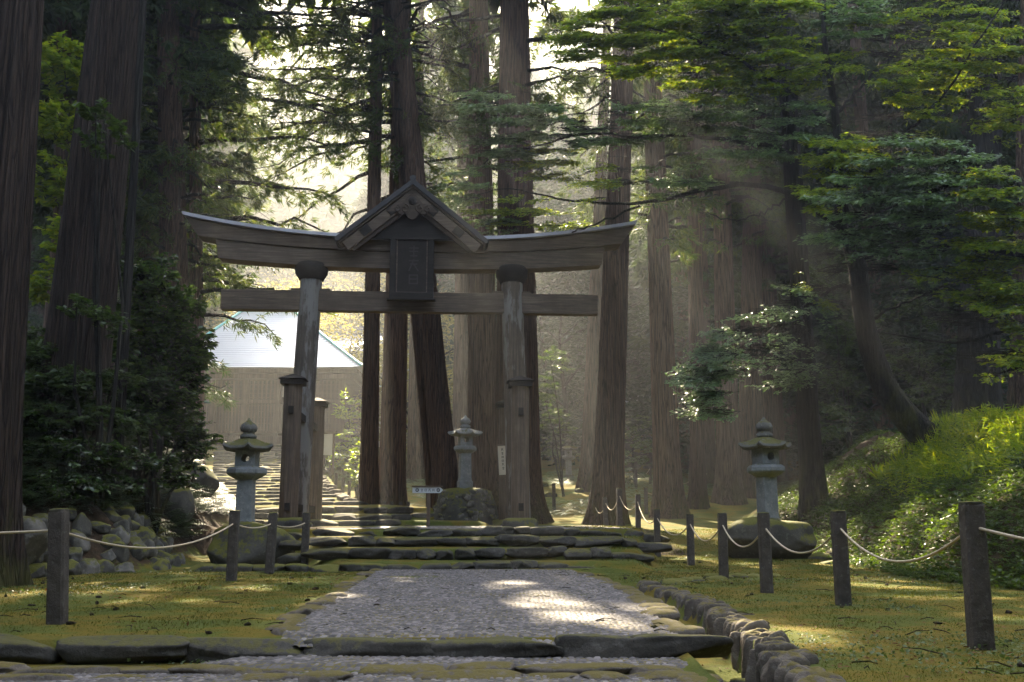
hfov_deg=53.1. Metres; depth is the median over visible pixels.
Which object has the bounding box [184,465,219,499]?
boulder
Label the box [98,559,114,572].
bank rock
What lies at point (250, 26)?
cedar tree
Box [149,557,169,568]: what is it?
bank rock
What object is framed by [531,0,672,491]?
cedar tree
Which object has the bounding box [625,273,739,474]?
broadleaf tree
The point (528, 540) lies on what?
stone step
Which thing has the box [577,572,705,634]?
path kerb
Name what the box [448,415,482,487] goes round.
stone lantern
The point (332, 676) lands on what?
stone step
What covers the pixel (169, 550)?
bank rock
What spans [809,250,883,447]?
understorey tree
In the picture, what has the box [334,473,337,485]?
fence post
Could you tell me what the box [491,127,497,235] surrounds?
background cedar
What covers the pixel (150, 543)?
bank rock
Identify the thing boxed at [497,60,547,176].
background cedar
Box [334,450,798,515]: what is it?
forest floor plants
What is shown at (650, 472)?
fence post
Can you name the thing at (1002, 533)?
rope
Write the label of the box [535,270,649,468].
broadleaf tree
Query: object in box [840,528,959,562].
rope
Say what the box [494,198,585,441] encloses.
broadleaf tree
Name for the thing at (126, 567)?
bank rock
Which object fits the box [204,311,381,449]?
wooden hall
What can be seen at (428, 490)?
direction sign
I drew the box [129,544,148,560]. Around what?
bank rock
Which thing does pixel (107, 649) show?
stone step
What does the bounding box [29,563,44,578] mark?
bank rock
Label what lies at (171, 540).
bank rock
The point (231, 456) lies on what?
stone step
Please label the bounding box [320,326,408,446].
broadleaf tree
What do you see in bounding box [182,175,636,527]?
torii gate
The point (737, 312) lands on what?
broadleaf tree
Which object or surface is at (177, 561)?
bank rock
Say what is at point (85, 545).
bank rock
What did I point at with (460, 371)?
cedar tree
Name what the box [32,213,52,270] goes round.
background cedar
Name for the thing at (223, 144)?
background cedar
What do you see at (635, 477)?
fence post
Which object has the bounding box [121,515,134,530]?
bank rock
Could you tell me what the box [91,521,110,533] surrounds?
bank rock
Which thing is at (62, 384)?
bank shrub
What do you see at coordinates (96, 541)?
rope
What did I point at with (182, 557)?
bank rock
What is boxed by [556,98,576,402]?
background cedar
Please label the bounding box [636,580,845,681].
channel edging
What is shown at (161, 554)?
bank rock
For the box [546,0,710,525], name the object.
cedar tree
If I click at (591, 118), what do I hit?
background cedar
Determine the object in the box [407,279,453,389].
background cedar
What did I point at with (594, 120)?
background cedar
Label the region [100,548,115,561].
bank rock
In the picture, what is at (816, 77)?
background cedar
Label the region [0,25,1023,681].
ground
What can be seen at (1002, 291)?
maple tree
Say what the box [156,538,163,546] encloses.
bank rock
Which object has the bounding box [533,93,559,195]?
background cedar
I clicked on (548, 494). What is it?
rock
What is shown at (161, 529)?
bank rock
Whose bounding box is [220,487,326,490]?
stone step
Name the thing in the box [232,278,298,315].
broadleaf tree
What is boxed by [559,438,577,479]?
stone lantern
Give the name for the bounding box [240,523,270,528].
rope
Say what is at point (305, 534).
fence post
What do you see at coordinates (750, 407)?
cedar tree
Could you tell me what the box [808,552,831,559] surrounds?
rock
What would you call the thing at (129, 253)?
cedar tree
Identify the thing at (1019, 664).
forest litter
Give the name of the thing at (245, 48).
background cedar
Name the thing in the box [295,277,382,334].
broadleaf tree
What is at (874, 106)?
background cedar
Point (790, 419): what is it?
background cedar
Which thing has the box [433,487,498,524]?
stone mound
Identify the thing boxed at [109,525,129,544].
bank rock
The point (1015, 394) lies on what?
cedar tree
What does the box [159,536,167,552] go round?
bank rock
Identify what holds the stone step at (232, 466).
on the ground at (196, 553)
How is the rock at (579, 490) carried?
on the ground at (196, 553)
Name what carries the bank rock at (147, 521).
on the ground at (196, 553)
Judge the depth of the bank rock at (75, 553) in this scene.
16.21 m
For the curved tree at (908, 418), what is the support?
on the ground at (196, 553)
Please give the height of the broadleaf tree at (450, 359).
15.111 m
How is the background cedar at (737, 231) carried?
on the ground at (196, 553)
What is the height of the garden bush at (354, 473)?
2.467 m
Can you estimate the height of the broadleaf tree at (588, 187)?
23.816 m
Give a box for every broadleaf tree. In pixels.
[204,283,235,333]
[230,274,382,360]
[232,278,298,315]
[248,266,351,323]
[258,273,335,325]
[269,271,352,325]
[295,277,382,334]
[319,272,450,424]
[320,271,364,324]
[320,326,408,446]
[321,317,383,434]
[322,273,450,368]
[348,340,452,448]
[356,278,453,391]
[360,357,452,463]
[380,314,453,413]
[436,274,496,414]
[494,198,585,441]
[495,207,628,459]
[532,126,595,446]
[534,192,643,454]
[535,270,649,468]
[537,146,642,427]
[543,253,650,446]
[584,268,676,431]
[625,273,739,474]
[626,205,713,430]
[709,240,790,457]
[712,249,836,469]
[736,226,872,463]
[762,238,942,472]
[775,277,945,453]
[819,252,1010,427]
[861,176,1010,413]
[885,167,1012,412]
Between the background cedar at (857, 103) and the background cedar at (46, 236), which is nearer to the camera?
the background cedar at (857, 103)
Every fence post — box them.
[46,508,69,624]
[225,510,239,580]
[264,512,277,572]
[300,512,310,564]
[329,465,331,479]
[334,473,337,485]
[341,477,344,492]
[347,481,350,497]
[552,483,555,509]
[602,497,608,525]
[616,488,622,526]
[634,468,637,488]
[635,494,640,527]
[644,488,647,513]
[649,465,651,483]
[653,509,660,556]
[686,514,694,564]
[717,512,728,578]
[757,512,773,592]
[830,510,851,605]
[958,501,995,650]
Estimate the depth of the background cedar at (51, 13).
35.05 m
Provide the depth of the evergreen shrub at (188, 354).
22.09 m
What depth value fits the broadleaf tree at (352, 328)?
72.18 m
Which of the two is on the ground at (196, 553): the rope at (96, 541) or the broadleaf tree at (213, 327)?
the broadleaf tree at (213, 327)
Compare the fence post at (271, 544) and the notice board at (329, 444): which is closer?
the fence post at (271, 544)
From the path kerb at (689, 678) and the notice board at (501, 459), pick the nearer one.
the path kerb at (689, 678)
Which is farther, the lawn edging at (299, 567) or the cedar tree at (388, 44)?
the cedar tree at (388, 44)
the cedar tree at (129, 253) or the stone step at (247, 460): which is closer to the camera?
the cedar tree at (129, 253)
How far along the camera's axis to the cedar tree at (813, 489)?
27.23 m
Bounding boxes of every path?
[0,671,677,681]
[201,654,687,671]
[282,569,677,646]
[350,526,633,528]
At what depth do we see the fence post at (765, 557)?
12.88 m
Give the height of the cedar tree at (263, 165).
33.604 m
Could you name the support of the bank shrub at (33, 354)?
on the ground at (196, 553)
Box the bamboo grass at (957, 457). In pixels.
[864,401,1023,503]
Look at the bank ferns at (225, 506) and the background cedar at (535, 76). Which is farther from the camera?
the background cedar at (535, 76)
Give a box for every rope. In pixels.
[0,530,47,533]
[69,523,232,548]
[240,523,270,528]
[277,523,304,527]
[657,518,685,535]
[690,524,717,541]
[722,525,757,546]
[765,528,830,553]
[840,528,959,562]
[979,527,1023,540]
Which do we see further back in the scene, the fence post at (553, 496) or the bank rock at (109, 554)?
the fence post at (553, 496)
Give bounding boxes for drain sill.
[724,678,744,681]
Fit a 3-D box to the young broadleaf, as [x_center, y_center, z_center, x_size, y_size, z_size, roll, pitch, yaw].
[-12.489,-3.771,28.081,2.170,9.713,1.917,4,-11,-20]
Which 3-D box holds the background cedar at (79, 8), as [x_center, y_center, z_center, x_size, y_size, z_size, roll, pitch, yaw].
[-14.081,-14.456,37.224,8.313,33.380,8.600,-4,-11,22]
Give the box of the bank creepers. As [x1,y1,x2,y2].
[754,417,1023,589]
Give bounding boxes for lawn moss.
[0,524,1023,681]
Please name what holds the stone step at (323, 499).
on the ground at (196, 553)
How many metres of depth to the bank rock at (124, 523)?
17.71 m
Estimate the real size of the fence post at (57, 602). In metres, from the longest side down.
1.218 x 0.148 x 0.148 m
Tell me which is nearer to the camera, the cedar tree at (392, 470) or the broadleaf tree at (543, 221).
the cedar tree at (392, 470)
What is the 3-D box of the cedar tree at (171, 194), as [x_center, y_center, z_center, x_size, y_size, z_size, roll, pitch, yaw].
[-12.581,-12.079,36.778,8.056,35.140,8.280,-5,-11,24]
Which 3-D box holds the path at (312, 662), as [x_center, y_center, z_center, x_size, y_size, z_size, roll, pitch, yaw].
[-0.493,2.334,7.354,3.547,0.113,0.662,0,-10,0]
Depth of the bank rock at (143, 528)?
19.30 m
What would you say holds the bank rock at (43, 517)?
on the ground at (196, 553)
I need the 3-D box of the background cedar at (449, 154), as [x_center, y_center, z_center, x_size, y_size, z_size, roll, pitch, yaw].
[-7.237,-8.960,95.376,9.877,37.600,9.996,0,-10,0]
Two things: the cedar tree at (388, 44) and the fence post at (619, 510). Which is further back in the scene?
the cedar tree at (388, 44)
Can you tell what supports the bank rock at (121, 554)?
on the ground at (196, 553)
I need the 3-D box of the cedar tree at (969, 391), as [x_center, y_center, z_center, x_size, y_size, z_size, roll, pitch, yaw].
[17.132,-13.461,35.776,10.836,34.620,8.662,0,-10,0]
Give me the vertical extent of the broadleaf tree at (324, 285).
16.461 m
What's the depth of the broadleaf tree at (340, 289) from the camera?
112.73 m
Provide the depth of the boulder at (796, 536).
21.17 m
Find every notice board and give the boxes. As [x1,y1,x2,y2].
[324,431,336,474]
[496,444,506,518]
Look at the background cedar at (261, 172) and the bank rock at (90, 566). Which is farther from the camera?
the background cedar at (261, 172)
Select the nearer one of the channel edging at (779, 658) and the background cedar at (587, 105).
the channel edging at (779, 658)
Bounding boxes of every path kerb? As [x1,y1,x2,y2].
[265,568,383,634]
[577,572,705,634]
[676,675,718,681]
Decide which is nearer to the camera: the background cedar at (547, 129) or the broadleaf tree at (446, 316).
the broadleaf tree at (446, 316)
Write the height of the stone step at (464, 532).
0.398 m
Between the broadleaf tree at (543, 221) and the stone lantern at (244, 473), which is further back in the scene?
the broadleaf tree at (543, 221)
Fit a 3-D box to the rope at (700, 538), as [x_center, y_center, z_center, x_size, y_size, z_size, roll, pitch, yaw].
[3.356,3.328,17.843,0.022,0.328,3.709,0,-10,2]
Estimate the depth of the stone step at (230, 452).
51.40 m
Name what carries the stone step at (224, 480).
on the ground at (196, 553)
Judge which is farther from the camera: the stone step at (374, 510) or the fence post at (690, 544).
the stone step at (374, 510)
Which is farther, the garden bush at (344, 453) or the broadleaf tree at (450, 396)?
the broadleaf tree at (450, 396)
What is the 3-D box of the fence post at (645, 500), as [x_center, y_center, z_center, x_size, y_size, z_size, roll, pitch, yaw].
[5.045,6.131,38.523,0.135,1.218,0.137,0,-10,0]
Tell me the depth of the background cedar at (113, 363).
52.88 m
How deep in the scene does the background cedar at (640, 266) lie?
56.07 m
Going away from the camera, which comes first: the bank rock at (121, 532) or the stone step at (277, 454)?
the bank rock at (121, 532)
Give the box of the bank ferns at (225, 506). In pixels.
[22,339,235,540]
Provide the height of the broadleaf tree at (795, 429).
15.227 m
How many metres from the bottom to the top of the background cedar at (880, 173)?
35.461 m
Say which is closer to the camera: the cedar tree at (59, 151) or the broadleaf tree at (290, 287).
the cedar tree at (59, 151)
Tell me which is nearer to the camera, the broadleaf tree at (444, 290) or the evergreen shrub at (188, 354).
the evergreen shrub at (188, 354)
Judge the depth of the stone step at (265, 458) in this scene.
48.89 m
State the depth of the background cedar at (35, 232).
45.61 m
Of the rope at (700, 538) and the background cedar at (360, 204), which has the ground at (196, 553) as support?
the background cedar at (360, 204)
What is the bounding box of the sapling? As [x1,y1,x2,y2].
[538,345,578,496]
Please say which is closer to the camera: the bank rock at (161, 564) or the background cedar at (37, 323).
the bank rock at (161, 564)
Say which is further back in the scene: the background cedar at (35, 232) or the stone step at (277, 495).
the background cedar at (35, 232)
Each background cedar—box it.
[27,92,42,338]
[28,14,137,341]
[30,215,47,339]
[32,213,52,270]
[33,0,234,232]
[34,25,85,223]
[40,0,87,91]
[43,235,50,242]
[111,51,203,368]
[115,1,278,410]
[118,9,243,363]
[202,114,243,330]
[205,142,252,332]
[212,30,271,273]
[242,42,266,215]
[348,63,446,335]
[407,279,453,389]
[408,66,457,341]
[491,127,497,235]
[492,170,497,289]
[495,112,565,405]
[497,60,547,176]
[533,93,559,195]
[533,104,584,439]
[534,97,595,418]
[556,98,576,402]
[574,107,609,205]
[577,66,609,119]
[581,116,631,363]
[607,116,641,377]
[627,5,734,472]
[629,1,770,487]
[632,91,713,374]
[681,24,827,439]
[683,14,835,484]
[730,65,810,467]
[741,79,827,456]
[772,0,928,437]
[781,5,886,413]
[794,0,948,428]
[822,67,946,410]
[868,0,969,385]
[880,0,1017,327]
[948,1,1019,240]
[949,8,1012,405]
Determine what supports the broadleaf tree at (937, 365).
on the ground at (196, 553)
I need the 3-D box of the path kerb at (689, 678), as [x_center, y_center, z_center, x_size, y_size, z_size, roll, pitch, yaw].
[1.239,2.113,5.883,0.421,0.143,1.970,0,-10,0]
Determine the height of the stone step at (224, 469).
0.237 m
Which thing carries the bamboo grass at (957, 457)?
on the ground at (196, 553)
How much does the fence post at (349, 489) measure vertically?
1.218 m
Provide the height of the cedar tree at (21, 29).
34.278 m
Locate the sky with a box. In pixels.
[303,0,597,48]
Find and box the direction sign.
[412,486,442,526]
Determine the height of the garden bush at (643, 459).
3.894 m
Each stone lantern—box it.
[222,418,273,522]
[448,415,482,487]
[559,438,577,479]
[738,417,791,520]
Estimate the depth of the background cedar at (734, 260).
57.56 m
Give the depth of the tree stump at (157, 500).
20.57 m
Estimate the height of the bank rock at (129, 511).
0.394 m
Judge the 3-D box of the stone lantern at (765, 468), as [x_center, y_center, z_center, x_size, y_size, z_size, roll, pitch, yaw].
[5.420,2.857,21.839,1.150,2.488,1.157,4,-11,-20]
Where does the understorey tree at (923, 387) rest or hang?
on the ground at (196, 553)
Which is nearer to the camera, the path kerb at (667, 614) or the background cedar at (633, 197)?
the path kerb at (667, 614)
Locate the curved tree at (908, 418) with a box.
[432,0,1023,446]
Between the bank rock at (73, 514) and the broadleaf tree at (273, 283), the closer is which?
the bank rock at (73, 514)
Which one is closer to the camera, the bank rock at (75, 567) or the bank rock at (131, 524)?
the bank rock at (75, 567)
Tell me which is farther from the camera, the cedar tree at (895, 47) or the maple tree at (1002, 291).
the cedar tree at (895, 47)
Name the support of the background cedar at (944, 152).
on the ground at (196, 553)
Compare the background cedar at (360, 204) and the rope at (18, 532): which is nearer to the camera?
the rope at (18, 532)
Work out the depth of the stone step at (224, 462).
47.21 m
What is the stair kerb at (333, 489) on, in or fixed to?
on the ground at (196, 553)
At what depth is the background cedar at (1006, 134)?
39.50 m
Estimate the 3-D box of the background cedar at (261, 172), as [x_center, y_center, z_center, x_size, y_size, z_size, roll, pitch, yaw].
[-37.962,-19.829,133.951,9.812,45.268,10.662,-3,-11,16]
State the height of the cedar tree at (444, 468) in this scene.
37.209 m
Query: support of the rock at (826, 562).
on the ground at (196, 553)
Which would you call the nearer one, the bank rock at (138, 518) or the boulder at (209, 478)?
the bank rock at (138, 518)
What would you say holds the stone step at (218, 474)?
on the ground at (196, 553)
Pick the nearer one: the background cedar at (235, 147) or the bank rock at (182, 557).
the bank rock at (182, 557)
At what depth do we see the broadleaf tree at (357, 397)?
59.69 m
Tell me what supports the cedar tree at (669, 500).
on the ground at (196, 553)
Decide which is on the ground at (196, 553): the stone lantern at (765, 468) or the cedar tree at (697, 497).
the cedar tree at (697, 497)
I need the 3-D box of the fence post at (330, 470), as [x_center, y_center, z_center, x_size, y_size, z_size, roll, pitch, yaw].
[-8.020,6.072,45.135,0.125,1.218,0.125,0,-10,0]
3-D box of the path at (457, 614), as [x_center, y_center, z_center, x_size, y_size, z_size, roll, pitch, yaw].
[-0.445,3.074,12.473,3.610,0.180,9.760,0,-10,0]
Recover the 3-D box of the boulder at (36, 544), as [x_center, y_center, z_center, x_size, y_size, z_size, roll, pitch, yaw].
[-7.424,3.003,15.306,0.969,0.771,0.700,0,-10,0]
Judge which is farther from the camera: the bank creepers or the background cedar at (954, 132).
the background cedar at (954, 132)
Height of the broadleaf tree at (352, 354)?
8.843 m
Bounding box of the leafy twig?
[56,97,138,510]
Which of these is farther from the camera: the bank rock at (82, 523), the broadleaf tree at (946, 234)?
the broadleaf tree at (946, 234)
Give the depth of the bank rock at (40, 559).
15.54 m
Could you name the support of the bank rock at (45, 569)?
on the ground at (196, 553)
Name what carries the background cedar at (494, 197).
on the ground at (196, 553)
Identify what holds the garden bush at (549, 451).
on the ground at (196, 553)
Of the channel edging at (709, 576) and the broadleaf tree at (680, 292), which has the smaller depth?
the channel edging at (709, 576)
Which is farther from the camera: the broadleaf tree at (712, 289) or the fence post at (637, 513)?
the broadleaf tree at (712, 289)
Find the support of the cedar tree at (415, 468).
on the ground at (196, 553)
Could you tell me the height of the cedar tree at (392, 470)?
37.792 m
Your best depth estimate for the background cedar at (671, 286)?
63.48 m
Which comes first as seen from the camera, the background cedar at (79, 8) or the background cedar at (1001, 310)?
the background cedar at (79, 8)
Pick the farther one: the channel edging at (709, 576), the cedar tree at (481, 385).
the cedar tree at (481, 385)
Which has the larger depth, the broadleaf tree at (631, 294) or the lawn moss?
the broadleaf tree at (631, 294)
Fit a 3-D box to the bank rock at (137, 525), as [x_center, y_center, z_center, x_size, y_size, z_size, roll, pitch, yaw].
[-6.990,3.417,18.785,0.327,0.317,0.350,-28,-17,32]
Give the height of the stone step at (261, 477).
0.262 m
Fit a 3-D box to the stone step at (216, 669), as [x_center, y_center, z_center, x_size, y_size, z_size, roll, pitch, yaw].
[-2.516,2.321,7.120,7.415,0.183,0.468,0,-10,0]
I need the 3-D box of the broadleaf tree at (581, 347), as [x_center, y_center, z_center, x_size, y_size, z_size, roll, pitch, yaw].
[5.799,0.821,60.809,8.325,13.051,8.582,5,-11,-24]
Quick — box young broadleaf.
[29,30,83,305]
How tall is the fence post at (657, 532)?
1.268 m
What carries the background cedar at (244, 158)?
on the ground at (196, 553)
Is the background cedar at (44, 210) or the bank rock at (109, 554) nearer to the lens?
the bank rock at (109, 554)
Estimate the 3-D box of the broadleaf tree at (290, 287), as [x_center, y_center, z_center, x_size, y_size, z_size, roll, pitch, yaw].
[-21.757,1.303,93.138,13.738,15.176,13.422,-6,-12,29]
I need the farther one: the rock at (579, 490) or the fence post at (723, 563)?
the rock at (579, 490)
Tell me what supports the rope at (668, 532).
attached to the fence post at (657, 532)
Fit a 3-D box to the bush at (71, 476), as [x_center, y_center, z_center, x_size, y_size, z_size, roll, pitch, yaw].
[-7.913,2.156,17.652,1.928,1.250,2.055,0,-10,0]
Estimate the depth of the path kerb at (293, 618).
9.94 m
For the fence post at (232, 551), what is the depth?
14.65 m
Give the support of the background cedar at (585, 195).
on the ground at (196, 553)
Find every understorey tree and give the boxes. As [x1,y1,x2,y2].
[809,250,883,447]
[881,274,1008,418]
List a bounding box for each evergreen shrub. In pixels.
[110,249,218,518]
[128,406,225,488]
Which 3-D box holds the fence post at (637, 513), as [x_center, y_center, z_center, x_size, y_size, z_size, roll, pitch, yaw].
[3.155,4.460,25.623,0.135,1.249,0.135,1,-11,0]
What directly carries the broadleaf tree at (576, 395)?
on the ground at (196, 553)
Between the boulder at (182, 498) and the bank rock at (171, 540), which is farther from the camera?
the boulder at (182, 498)
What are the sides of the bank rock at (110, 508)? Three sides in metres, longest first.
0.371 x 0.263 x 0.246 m
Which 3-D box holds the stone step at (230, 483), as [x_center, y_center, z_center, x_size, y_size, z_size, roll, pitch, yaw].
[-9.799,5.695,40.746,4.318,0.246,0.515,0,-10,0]
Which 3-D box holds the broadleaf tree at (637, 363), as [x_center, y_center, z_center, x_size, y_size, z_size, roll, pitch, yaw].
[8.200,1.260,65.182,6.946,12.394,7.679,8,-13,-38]
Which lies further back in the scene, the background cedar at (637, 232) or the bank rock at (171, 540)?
the background cedar at (637, 232)
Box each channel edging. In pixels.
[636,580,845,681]
[660,573,781,584]
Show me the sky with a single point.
(575, 1)
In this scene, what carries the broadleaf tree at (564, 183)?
on the ground at (196, 553)
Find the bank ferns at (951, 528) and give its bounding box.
[751,421,1023,588]
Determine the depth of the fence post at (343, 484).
41.77 m
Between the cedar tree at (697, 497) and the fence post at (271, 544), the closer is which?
the fence post at (271, 544)
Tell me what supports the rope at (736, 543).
attached to the fence post at (765, 557)
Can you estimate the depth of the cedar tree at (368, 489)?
39.03 m
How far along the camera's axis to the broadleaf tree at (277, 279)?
114.11 m
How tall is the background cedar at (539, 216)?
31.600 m
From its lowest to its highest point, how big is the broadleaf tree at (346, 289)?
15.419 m
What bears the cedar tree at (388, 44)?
on the ground at (196, 553)
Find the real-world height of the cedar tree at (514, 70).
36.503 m
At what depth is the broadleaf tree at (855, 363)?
43.86 m
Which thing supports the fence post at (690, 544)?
on the ground at (196, 553)
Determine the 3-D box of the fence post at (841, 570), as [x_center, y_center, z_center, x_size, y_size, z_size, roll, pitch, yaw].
[3.488,2.418,10.844,0.148,1.239,0.149,0,-10,0]
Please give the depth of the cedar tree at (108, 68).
20.45 m
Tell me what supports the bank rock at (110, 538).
on the ground at (196, 553)
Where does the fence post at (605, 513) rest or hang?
on the ground at (196, 553)
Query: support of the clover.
on the ground at (196, 553)
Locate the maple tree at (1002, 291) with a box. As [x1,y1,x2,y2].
[792,132,1023,385]
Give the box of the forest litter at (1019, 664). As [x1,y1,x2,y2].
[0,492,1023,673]
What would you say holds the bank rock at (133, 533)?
on the ground at (196, 553)
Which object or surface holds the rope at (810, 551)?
attached to the fence post at (765, 557)
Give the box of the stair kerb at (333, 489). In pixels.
[323,470,356,500]
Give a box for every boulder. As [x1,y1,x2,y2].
[23,516,47,563]
[135,530,156,546]
[161,488,194,524]
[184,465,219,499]
[207,522,295,563]
[727,517,816,558]
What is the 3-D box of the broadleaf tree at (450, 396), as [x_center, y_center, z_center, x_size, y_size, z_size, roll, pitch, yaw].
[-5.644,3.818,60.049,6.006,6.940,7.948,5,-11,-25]
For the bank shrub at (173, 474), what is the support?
on the ground at (196, 553)
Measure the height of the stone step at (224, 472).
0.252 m
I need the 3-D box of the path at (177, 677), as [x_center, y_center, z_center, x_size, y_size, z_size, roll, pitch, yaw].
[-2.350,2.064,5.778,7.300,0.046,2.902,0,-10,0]
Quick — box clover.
[0,526,1023,678]
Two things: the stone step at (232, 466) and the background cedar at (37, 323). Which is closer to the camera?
the stone step at (232, 466)
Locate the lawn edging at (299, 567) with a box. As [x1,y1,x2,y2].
[189,562,387,571]
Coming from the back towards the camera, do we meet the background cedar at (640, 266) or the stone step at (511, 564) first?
the background cedar at (640, 266)
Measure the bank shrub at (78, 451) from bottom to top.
1.720 m
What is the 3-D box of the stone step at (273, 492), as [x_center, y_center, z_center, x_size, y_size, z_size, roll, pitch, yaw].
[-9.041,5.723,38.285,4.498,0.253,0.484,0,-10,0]
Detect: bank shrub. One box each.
[23,408,144,506]
[24,321,58,408]
[25,360,148,473]
[108,451,200,535]
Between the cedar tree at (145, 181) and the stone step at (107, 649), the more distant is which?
the cedar tree at (145, 181)
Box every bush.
[23,433,113,499]
[325,387,361,477]
[344,441,359,495]
[540,434,570,468]
[625,415,651,486]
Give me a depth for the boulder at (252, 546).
20.14 m
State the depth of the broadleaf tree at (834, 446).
48.23 m
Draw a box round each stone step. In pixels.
[0,633,733,664]
[0,661,683,674]
[0,669,723,681]
[212,466,280,467]
[213,451,280,453]
[213,457,280,459]
[213,461,280,463]
[213,464,280,465]
[213,468,327,470]
[213,471,329,474]
[214,453,280,455]
[214,455,280,457]
[215,473,324,475]
[217,460,280,461]
[217,476,326,478]
[218,478,279,481]
[219,491,328,493]
[220,484,279,486]
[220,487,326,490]
[221,481,279,484]
[226,494,335,497]
[226,497,334,500]
[232,501,367,504]
[255,506,413,513]
[255,513,433,519]
[255,519,400,525]
[277,546,654,564]
[278,534,672,552]
[288,526,670,542]
[385,559,594,569]
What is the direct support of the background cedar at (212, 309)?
on the ground at (196, 553)
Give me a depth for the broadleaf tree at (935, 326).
52.48 m
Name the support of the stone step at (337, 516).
on the ground at (196, 553)
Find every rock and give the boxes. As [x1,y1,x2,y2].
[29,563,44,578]
[31,554,43,563]
[32,513,47,529]
[41,563,46,576]
[66,507,76,520]
[69,529,90,552]
[69,547,82,561]
[69,559,81,574]
[72,512,91,536]
[79,558,99,573]
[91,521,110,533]
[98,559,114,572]
[100,534,120,548]
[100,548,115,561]
[103,510,121,522]
[105,505,116,510]
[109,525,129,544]
[112,541,128,562]
[113,519,130,536]
[115,562,134,572]
[116,505,134,518]
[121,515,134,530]
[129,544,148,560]
[130,536,146,546]
[131,512,143,525]
[131,520,140,530]
[131,531,137,536]
[138,526,151,531]
[141,512,150,526]
[143,539,155,558]
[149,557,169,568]
[152,558,168,569]
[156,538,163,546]
[157,526,168,535]
[157,535,173,550]
[157,550,173,565]
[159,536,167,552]
[165,539,170,553]
[172,555,180,566]
[173,552,185,563]
[545,492,557,496]
[575,488,584,492]
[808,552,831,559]
[820,560,850,564]
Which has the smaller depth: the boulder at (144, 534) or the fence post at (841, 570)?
the fence post at (841, 570)
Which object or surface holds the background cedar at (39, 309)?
on the ground at (196, 553)
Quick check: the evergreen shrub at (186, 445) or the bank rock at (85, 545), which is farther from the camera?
the evergreen shrub at (186, 445)
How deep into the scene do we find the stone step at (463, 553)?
18.79 m
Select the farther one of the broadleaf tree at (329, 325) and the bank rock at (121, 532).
the broadleaf tree at (329, 325)
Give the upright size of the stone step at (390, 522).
0.312 m
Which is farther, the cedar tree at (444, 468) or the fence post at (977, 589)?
the cedar tree at (444, 468)
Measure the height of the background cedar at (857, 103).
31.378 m
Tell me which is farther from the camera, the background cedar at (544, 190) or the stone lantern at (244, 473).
the background cedar at (544, 190)
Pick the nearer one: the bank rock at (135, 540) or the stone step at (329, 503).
the bank rock at (135, 540)
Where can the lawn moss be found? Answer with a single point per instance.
(570, 526)
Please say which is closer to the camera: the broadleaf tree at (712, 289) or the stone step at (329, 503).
the stone step at (329, 503)
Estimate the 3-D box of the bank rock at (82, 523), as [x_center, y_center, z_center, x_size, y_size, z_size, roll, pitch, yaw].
[-7.148,3.087,17.018,0.262,0.439,0.342,0,-23,35]
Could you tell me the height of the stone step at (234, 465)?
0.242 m
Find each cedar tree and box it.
[0,0,43,587]
[32,0,139,480]
[36,0,161,284]
[40,0,262,399]
[80,0,274,462]
[108,0,146,507]
[125,0,383,464]
[212,38,288,321]
[214,0,468,505]
[244,0,476,504]
[294,0,473,507]
[314,0,470,508]
[341,0,588,490]
[383,0,495,482]
[383,0,657,523]
[424,5,534,470]
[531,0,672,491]
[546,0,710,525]
[573,0,731,518]
[599,1,779,509]
[642,1,819,504]
[672,0,848,498]
[775,0,828,521]
[806,2,970,373]
[874,0,1019,416]
[889,0,1023,414]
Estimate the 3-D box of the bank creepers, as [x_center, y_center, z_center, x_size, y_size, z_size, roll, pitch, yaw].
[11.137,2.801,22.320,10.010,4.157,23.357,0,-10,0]
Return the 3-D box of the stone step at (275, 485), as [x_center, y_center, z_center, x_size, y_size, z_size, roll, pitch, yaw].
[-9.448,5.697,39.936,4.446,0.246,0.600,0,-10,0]
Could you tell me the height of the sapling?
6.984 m
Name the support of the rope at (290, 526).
attached to the fence post at (271, 544)
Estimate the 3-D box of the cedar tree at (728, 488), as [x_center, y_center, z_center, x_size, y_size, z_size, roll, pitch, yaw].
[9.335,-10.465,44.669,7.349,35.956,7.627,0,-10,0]
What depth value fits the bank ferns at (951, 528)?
18.58 m
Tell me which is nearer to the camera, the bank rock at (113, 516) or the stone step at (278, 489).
the bank rock at (113, 516)

